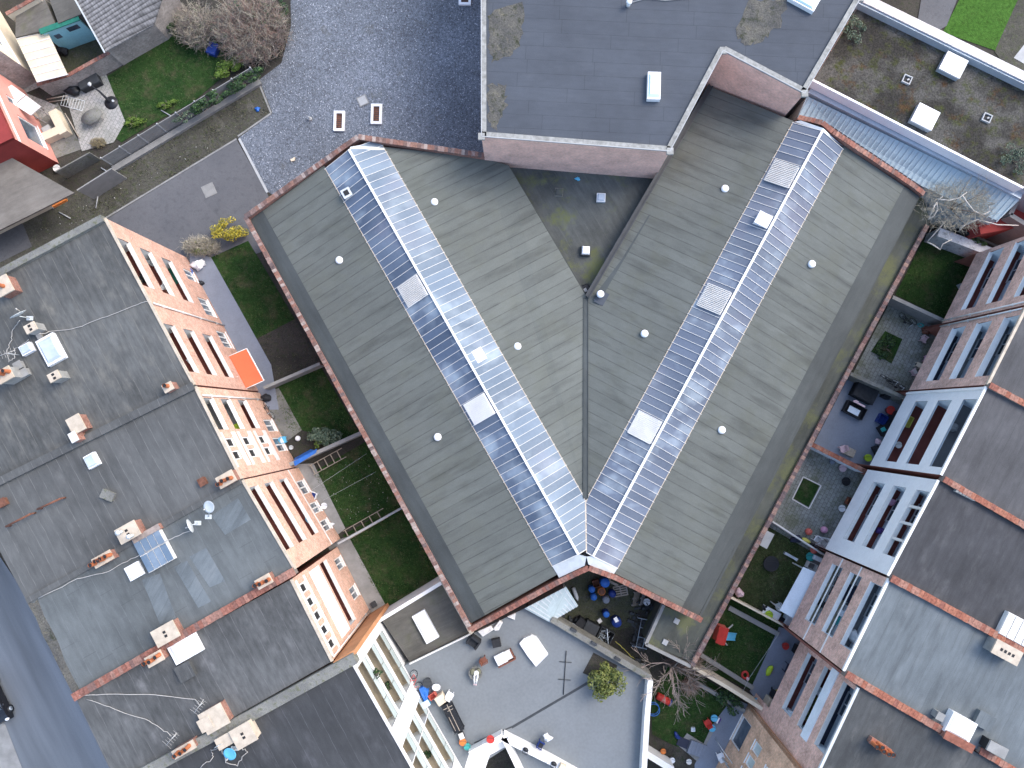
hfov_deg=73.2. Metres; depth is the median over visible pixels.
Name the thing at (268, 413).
bicycle
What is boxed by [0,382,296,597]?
apartment block
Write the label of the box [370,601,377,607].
storage box
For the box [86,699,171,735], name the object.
roof cable
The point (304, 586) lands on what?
window
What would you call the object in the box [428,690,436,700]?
crate
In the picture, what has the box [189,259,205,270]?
bin bags
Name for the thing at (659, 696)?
play tunnel
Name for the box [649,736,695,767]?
garden soil
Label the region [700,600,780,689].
lawn
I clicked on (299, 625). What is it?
apartment block
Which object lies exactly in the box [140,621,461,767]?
apartment block
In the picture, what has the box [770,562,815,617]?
canopy
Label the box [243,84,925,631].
warehouse
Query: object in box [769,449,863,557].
patio
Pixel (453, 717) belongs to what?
shelf rack
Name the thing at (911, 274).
lawn
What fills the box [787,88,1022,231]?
metal roof
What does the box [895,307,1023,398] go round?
apartment block
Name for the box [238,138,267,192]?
kerb
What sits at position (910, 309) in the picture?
garden wall
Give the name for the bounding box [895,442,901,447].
flower pot
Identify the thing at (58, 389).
apartment block
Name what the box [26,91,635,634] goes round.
weeds
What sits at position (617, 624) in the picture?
barrel
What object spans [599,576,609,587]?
barrel
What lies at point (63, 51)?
clutter heap
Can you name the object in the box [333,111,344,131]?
light well
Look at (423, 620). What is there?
flat roof
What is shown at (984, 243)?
shrub
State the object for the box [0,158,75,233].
grey roof house
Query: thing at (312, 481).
patio
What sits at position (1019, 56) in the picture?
path
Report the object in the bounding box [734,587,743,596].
parasol
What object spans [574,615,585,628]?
storage box
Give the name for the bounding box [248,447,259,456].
window
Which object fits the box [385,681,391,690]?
pot plant
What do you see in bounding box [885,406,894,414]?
tub
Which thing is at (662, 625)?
roof
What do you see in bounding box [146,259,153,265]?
laundry
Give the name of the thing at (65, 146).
patio
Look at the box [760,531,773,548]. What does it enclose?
shelter roof
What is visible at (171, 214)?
driveway
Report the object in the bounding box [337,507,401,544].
garden wall
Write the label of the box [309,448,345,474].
ladder
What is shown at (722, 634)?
playhouse
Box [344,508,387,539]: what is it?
ladder
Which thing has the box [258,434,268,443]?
window
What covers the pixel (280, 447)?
window
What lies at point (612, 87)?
brick building
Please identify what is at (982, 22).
lawn
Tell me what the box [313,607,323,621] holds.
window
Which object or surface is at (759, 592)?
lawn
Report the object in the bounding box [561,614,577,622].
junk heap
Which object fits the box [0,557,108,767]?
road
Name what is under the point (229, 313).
path
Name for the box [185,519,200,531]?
satellite dish
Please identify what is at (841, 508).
bowl
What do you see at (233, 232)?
shrub
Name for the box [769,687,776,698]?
wheelie bin
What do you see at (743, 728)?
window
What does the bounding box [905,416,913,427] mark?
crate
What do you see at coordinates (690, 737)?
stepping path
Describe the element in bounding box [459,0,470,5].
light well
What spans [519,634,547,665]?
skylight
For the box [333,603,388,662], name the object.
cross wall
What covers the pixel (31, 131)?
window
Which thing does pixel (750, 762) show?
window
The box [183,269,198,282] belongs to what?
window
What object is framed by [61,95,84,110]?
drying rack
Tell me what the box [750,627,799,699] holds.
patio
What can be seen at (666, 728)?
lawn
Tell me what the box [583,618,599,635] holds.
scrap bin
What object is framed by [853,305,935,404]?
patio
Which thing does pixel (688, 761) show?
flower pot
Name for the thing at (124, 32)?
cream house
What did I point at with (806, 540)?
float
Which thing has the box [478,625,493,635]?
board
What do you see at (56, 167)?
flower pot
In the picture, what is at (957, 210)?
bare shrub
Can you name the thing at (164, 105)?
shrub
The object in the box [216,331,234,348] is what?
window
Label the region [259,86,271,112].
kerb
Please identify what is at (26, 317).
satellite dish
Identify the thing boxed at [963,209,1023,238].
boundary wall
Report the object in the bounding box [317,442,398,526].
lawn
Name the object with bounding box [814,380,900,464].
patio
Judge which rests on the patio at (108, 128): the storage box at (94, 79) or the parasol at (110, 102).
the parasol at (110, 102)
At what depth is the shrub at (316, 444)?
58.99 m
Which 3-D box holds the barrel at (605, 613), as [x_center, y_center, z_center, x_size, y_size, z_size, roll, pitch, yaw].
[7.970,19.490,58.581,0.624,0.900,0.624,0,87,1]
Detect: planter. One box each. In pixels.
[839,465,846,471]
[842,477,850,485]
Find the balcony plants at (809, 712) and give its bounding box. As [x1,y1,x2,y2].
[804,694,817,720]
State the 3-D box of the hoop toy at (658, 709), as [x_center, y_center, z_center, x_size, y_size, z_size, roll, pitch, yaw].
[11.939,27.460,58.281,1.070,0.630,1.070,0,87,1]
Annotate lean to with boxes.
[8,85,49,124]
[524,583,577,621]
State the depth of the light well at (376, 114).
61.18 m
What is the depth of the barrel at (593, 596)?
58.30 m
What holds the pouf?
on the roof terrace
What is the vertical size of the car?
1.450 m
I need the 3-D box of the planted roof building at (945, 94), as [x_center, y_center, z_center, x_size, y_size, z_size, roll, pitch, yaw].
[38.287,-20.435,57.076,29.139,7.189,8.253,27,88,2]
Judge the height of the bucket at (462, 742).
0.381 m
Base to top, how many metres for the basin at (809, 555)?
0.331 m
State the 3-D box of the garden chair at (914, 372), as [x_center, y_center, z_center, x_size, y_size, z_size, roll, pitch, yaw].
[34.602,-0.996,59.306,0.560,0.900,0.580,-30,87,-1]
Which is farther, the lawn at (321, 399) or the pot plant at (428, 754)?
the lawn at (321, 399)
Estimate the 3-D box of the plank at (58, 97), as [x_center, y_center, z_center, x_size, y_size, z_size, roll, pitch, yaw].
[-40.440,-25.355,61.230,2.222,0.634,0.344,-1,87,1]
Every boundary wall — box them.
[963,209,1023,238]
[985,202,1023,244]
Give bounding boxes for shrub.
[88,137,105,148]
[123,115,145,126]
[157,99,178,110]
[166,0,220,53]
[166,21,176,32]
[172,111,191,122]
[176,233,221,259]
[189,88,228,114]
[207,0,293,69]
[209,216,248,240]
[214,54,243,77]
[226,66,263,94]
[270,0,288,26]
[307,427,342,445]
[314,439,322,447]
[587,661,627,702]
[658,649,707,676]
[680,676,701,695]
[715,689,743,715]
[842,12,866,43]
[914,171,1001,235]
[971,237,987,245]
[1000,143,1023,175]
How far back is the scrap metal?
57.95 m
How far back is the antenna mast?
55.78 m
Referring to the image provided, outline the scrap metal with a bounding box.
[598,629,612,644]
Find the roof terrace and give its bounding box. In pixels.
[401,602,652,767]
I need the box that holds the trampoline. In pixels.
[763,556,778,571]
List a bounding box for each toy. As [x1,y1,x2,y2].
[650,702,659,715]
[674,732,680,738]
[741,671,748,680]
[782,642,788,649]
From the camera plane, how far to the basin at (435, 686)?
55.51 m
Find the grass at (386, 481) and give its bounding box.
[112,39,965,742]
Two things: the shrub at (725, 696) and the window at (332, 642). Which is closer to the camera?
the window at (332, 642)
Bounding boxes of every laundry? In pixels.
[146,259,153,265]
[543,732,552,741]
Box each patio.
[39,103,80,157]
[61,39,105,72]
[65,75,124,150]
[295,463,344,533]
[328,537,384,616]
[695,701,747,767]
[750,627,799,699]
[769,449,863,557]
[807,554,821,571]
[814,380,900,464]
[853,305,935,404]
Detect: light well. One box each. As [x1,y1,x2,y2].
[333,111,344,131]
[370,104,381,124]
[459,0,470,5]
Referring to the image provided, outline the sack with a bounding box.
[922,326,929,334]
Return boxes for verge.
[0,86,271,267]
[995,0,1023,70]
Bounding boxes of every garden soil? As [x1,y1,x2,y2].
[257,319,317,377]
[285,430,331,457]
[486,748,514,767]
[568,596,654,672]
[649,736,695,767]
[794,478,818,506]
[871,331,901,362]
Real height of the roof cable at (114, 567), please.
0.507 m
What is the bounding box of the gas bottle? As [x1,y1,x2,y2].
[572,587,578,600]
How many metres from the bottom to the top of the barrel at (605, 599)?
0.900 m
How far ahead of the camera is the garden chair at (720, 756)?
57.81 m
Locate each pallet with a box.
[613,585,627,596]
[631,591,639,605]
[639,594,645,604]
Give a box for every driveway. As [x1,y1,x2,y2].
[107,140,268,261]
[918,0,956,29]
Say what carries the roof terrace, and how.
on the ground at (96, 170)
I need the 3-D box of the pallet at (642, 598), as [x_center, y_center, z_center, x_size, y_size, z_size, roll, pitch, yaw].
[11.155,18.235,58.727,0.125,0.910,1.200,13,87,31]
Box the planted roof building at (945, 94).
[784,0,1023,212]
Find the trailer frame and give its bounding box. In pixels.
[632,616,646,649]
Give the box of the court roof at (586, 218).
[510,167,652,292]
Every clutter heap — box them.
[56,46,68,55]
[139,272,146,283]
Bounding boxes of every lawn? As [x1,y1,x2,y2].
[107,32,235,141]
[211,241,294,338]
[275,368,360,443]
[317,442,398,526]
[343,504,436,604]
[651,660,729,746]
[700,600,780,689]
[733,527,809,616]
[896,238,968,318]
[944,0,1016,49]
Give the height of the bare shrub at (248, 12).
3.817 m
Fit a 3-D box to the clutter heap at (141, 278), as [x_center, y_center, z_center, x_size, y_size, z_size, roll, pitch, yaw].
[-27.345,-7.849,51.302,0.789,0.746,0.997,0,87,1]
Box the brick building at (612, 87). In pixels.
[478,0,863,177]
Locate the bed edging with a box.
[792,476,820,508]
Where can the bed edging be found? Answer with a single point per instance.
(797, 489)
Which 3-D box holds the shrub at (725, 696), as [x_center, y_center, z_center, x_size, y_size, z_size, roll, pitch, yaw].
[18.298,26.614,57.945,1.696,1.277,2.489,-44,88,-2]
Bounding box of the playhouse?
[712,623,736,644]
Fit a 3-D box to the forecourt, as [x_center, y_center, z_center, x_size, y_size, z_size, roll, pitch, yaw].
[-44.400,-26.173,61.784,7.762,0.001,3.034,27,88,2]
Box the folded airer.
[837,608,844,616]
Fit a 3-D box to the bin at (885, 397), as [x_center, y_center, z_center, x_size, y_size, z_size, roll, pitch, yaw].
[32.139,0.977,59.234,0.600,0.802,0.550,28,88,2]
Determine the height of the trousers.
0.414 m
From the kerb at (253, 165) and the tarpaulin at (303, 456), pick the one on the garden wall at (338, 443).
the tarpaulin at (303, 456)
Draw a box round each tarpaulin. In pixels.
[294,449,316,465]
[419,685,428,700]
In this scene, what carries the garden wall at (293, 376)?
on the ground at (96, 170)
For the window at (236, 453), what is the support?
in the apartment block at (97, 496)
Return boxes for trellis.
[65,113,79,138]
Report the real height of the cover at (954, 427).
0.688 m
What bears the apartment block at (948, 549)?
on the ground at (96, 170)
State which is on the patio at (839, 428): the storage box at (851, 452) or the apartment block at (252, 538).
the storage box at (851, 452)
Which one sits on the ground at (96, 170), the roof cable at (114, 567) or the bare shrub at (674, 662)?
the bare shrub at (674, 662)
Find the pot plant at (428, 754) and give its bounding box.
[423,750,431,758]
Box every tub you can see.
[422,677,431,687]
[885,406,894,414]
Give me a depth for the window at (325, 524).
58.67 m
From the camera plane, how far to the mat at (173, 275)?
57.64 m
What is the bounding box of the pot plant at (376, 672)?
[373,668,382,678]
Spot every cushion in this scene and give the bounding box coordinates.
[847,405,859,415]
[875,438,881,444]
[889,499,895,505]
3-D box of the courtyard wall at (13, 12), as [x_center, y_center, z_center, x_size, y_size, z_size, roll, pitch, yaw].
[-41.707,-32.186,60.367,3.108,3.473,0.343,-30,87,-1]
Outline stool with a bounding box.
[41,124,51,131]
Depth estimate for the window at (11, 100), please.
58.87 m
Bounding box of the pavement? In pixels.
[0,723,21,767]
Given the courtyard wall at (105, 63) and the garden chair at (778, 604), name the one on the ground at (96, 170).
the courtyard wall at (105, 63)
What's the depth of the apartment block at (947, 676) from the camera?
46.35 m
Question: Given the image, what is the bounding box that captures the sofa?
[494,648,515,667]
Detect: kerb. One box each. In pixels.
[106,138,236,217]
[237,113,270,136]
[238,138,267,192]
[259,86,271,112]
[692,679,745,712]
[700,653,753,689]
[727,605,779,636]
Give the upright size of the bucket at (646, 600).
0.431 m
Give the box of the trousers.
[473,670,478,684]
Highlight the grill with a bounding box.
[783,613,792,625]
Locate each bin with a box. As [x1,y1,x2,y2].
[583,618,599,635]
[595,624,614,644]
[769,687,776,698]
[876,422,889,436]
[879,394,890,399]
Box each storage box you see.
[78,73,103,92]
[205,41,220,57]
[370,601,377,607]
[422,698,430,707]
[434,691,446,706]
[458,730,464,739]
[558,762,566,767]
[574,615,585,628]
[791,643,798,652]
[812,555,822,562]
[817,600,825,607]
[843,447,855,457]
[848,382,879,404]
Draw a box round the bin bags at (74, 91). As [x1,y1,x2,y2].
[64,86,79,96]
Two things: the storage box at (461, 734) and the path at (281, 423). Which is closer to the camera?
the storage box at (461, 734)
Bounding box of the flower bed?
[875,333,895,359]
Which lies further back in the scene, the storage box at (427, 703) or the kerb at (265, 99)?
the kerb at (265, 99)
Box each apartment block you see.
[0,215,263,475]
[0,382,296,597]
[25,468,340,701]
[77,547,370,767]
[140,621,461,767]
[751,625,1001,767]
[780,545,1023,767]
[812,469,1023,652]
[855,382,1023,528]
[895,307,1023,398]
[922,237,1023,328]
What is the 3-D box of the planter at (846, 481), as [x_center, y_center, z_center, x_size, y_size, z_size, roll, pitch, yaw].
[28.661,8.363,59.168,0.756,0.281,0.744,0,87,1]
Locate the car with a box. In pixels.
[0,686,13,723]
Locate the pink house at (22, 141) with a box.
[0,74,58,172]
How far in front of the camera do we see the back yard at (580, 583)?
59.04 m
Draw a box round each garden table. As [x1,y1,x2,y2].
[81,108,103,125]
[762,604,780,620]
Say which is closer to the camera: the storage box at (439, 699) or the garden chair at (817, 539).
the storage box at (439, 699)
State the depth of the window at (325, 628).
49.00 m
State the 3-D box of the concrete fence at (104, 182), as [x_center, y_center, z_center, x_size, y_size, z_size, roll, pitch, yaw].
[-35.736,-17.447,60.115,3.470,2.400,0.100,-33,87,-1]
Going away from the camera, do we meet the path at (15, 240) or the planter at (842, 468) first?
the planter at (842, 468)
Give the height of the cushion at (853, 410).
0.150 m
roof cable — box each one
[6,320,28,361]
[38,531,188,598]
[39,300,150,333]
[79,694,200,705]
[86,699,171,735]
[200,748,247,767]
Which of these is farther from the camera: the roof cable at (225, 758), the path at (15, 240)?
the path at (15, 240)
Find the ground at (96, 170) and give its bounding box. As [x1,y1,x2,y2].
[0,0,999,767]
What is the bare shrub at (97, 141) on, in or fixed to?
on the patio at (108, 128)
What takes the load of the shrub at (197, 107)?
on the concrete fence at (141, 141)
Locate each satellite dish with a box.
[10,308,32,319]
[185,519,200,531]
[203,501,213,518]
[223,746,237,760]
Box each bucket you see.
[321,503,326,508]
[459,738,465,745]
[464,742,470,749]
[643,598,649,605]
[711,714,717,721]
[863,454,871,461]
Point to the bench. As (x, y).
(60, 130)
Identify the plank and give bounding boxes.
[47,95,67,101]
[853,400,864,407]
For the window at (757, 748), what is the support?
in the end house at (755, 742)
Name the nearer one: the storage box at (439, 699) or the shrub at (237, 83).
the storage box at (439, 699)
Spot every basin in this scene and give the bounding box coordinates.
[432,683,439,690]
[806,552,813,560]
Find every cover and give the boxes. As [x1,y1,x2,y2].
[201,182,216,197]
[356,94,368,106]
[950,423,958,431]
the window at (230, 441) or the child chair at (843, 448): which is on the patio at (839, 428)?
the child chair at (843, 448)
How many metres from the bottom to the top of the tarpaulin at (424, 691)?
0.545 m
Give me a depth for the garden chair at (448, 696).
55.43 m
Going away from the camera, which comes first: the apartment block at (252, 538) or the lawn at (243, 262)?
the apartment block at (252, 538)
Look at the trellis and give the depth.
60.41 m
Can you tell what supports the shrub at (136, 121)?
on the lawn at (151, 77)
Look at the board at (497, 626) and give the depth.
55.86 m
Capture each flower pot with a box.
[53,165,60,170]
[486,735,494,743]
[686,758,691,764]
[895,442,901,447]
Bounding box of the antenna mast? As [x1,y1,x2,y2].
[558,651,571,694]
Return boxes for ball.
[805,528,811,534]
[810,547,816,553]
[820,526,827,532]
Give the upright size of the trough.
0.340 m
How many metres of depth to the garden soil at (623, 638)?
58.85 m
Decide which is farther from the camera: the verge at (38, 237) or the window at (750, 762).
the verge at (38, 237)
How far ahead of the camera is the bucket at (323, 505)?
59.46 m
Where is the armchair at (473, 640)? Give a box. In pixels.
[466,633,480,649]
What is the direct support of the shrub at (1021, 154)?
on the planted roof building at (945, 94)
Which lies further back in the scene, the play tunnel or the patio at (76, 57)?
the patio at (76, 57)
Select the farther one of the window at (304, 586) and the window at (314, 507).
the window at (314, 507)
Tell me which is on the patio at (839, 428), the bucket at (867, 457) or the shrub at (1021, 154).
the bucket at (867, 457)
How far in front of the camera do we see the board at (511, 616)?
55.89 m
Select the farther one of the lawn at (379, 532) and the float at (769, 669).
the lawn at (379, 532)
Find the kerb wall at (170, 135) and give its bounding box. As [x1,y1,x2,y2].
[112,79,261,171]
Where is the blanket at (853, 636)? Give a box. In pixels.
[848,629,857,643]
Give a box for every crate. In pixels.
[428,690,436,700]
[592,578,599,587]
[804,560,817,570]
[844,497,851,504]
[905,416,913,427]
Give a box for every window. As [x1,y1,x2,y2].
[0,35,8,49]
[6,95,18,106]
[18,116,48,149]
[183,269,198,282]
[197,297,217,317]
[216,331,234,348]
[225,436,237,446]
[232,449,244,459]
[242,435,253,444]
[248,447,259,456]
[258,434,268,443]
[263,419,277,431]
[264,445,273,454]
[272,436,287,451]
[296,479,311,493]
[299,580,309,592]
[306,593,316,607]
[310,500,322,513]
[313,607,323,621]
[320,517,332,530]
[320,621,330,635]
[327,634,337,649]
[334,555,345,570]
[349,583,360,599]
[729,714,750,750]
[743,752,754,767]
[750,739,761,757]
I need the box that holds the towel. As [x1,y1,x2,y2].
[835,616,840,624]
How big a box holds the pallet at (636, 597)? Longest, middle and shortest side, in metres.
1.200 x 0.910 x 0.125 m
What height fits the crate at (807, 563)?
0.600 m
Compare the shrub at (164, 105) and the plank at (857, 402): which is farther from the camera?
the shrub at (164, 105)
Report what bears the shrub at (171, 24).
on the ground at (96, 170)
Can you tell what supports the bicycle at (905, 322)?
on the patio at (911, 351)
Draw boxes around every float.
[766,665,773,675]
[802,537,810,543]
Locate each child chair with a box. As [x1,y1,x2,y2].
[703,717,712,729]
[838,445,849,452]
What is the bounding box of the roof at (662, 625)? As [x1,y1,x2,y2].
[641,197,929,667]
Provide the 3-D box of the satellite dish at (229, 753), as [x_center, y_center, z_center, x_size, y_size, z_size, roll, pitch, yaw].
[-18.966,24.886,46.519,0.900,1.036,0.921,0,87,1]
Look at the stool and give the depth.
61.13 m
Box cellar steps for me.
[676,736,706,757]
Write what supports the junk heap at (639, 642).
on the garden soil at (623, 638)
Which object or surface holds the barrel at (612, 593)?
on the back yard at (580, 583)
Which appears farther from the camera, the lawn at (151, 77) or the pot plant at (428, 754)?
the lawn at (151, 77)
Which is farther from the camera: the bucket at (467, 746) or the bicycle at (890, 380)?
the bicycle at (890, 380)
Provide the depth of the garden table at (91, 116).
60.90 m
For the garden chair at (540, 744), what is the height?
0.900 m
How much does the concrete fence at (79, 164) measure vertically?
1.600 m
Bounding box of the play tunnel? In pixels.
[655,692,672,705]
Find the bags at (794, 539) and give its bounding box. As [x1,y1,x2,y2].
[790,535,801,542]
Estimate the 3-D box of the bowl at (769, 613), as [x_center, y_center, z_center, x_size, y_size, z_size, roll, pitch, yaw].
[21.611,19.421,58.002,0.691,0.231,0.681,0,87,1]
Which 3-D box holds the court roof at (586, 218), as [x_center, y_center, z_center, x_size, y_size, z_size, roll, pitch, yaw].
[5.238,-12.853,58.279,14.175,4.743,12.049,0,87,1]
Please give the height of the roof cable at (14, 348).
0.992 m
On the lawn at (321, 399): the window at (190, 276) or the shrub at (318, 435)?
the shrub at (318, 435)
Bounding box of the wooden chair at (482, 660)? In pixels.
[479,655,487,666]
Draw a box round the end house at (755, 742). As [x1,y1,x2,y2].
[716,703,821,767]
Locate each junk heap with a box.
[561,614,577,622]
[627,600,652,662]
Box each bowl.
[765,611,772,618]
[838,505,845,511]
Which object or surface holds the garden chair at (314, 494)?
on the patio at (312, 481)
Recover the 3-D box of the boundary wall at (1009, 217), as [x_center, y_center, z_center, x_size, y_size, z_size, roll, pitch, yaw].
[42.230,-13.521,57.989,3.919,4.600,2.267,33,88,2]
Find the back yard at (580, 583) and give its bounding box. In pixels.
[564,571,655,656]
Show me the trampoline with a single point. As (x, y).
(771, 563)
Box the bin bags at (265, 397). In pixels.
[260,393,270,401]
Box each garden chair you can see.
[278,436,287,443]
[312,491,317,498]
[445,689,453,701]
[469,666,481,680]
[536,738,544,749]
[716,750,724,762]
[775,602,781,611]
[812,535,822,543]
[819,538,828,546]
[908,368,917,375]
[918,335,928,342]
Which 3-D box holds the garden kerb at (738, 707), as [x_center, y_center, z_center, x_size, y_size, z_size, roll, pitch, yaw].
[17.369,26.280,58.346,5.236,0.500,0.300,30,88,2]
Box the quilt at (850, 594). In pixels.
[842,584,855,601]
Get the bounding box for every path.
[0,223,31,261]
[189,253,278,409]
[269,388,300,440]
[679,724,712,760]
[1014,45,1023,62]
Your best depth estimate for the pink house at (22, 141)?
58.48 m
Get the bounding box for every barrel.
[588,584,594,592]
[590,592,596,600]
[597,586,604,594]
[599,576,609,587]
[602,594,609,603]
[602,608,609,617]
[608,589,615,597]
[611,615,621,627]
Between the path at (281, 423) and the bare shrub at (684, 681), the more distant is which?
the path at (281, 423)
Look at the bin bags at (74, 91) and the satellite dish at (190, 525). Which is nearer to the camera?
the satellite dish at (190, 525)
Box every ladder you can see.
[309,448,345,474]
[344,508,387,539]
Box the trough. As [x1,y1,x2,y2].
[783,551,797,560]
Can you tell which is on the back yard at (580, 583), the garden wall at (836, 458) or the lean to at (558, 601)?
the lean to at (558, 601)
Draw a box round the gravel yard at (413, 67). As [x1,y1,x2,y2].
[238,0,483,193]
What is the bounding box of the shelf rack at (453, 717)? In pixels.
[441,700,464,734]
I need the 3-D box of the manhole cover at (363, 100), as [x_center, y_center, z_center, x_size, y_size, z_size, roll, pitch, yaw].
[-13.315,-25.262,61.387,0.900,0.051,0.900,-25,87,-1]
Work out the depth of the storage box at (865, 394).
58.78 m
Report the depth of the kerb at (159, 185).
61.23 m
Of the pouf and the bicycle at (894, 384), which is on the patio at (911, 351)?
the bicycle at (894, 384)
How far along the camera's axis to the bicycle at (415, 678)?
55.75 m
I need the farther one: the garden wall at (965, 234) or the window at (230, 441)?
the garden wall at (965, 234)
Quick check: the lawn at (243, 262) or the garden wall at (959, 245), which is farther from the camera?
the lawn at (243, 262)
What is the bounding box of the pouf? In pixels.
[491,637,501,647]
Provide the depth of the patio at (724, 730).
58.33 m
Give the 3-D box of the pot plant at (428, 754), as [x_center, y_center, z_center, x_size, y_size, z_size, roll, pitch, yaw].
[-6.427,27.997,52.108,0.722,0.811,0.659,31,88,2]
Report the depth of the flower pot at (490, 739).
54.51 m
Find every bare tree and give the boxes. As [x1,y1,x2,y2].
[619,628,724,723]
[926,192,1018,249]
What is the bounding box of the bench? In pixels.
[41,108,72,143]
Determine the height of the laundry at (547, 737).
0.550 m
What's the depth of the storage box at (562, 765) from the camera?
54.30 m
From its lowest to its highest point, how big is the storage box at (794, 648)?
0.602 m
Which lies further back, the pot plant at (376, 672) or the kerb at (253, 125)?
the kerb at (253, 125)
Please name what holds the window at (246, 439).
in the apartment block at (97, 496)
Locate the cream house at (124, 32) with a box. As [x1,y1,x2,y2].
[0,0,185,88]
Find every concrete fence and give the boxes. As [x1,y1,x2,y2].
[55,152,100,177]
[77,168,126,198]
[100,67,256,165]
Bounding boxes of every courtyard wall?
[5,0,42,21]
[36,52,121,95]
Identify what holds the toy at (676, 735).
on the lawn at (666, 728)
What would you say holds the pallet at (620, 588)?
on the back yard at (580, 583)
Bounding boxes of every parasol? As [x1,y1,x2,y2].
[87,82,117,108]
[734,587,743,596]
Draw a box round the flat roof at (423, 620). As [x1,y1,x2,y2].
[378,576,473,661]
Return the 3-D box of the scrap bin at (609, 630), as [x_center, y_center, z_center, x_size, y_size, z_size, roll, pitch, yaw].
[7.848,21.320,58.467,1.294,0.950,1.250,28,88,2]
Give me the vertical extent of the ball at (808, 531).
0.600 m
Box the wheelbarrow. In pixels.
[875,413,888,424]
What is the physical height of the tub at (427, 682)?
0.531 m
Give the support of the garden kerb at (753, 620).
on the lawn at (752, 652)
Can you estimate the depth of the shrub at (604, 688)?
54.28 m
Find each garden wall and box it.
[263,362,323,389]
[289,432,361,465]
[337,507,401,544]
[648,745,673,767]
[689,224,928,666]
[691,665,762,710]
[731,596,783,626]
[772,521,824,554]
[810,443,866,473]
[847,372,904,399]
[887,295,943,325]
[924,228,991,256]
[952,228,998,247]
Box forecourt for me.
[23,83,56,120]
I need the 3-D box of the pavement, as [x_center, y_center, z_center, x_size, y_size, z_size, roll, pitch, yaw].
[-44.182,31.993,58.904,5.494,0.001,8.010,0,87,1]
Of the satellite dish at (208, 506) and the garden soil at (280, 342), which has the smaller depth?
the satellite dish at (208, 506)
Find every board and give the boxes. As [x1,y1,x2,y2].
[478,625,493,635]
[493,620,502,630]
[507,612,515,619]
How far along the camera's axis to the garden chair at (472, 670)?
55.47 m
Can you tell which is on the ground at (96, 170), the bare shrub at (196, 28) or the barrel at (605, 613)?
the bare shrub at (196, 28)
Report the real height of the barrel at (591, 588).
0.850 m
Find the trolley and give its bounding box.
[841,400,867,419]
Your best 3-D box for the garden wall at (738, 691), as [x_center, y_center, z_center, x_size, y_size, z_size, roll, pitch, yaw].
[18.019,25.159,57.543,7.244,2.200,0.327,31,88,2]
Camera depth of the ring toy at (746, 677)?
58.42 m
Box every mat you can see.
[168,268,178,283]
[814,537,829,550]
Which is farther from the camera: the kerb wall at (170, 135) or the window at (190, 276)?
the kerb wall at (170, 135)
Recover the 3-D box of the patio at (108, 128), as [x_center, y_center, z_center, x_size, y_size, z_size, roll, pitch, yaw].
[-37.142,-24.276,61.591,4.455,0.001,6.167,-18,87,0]
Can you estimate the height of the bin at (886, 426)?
0.802 m
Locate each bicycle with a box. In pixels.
[263,401,274,418]
[410,670,421,690]
[880,375,899,385]
[887,381,905,389]
[899,313,916,325]
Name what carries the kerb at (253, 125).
on the verge at (38, 237)
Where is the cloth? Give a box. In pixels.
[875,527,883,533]
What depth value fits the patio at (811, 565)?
58.99 m

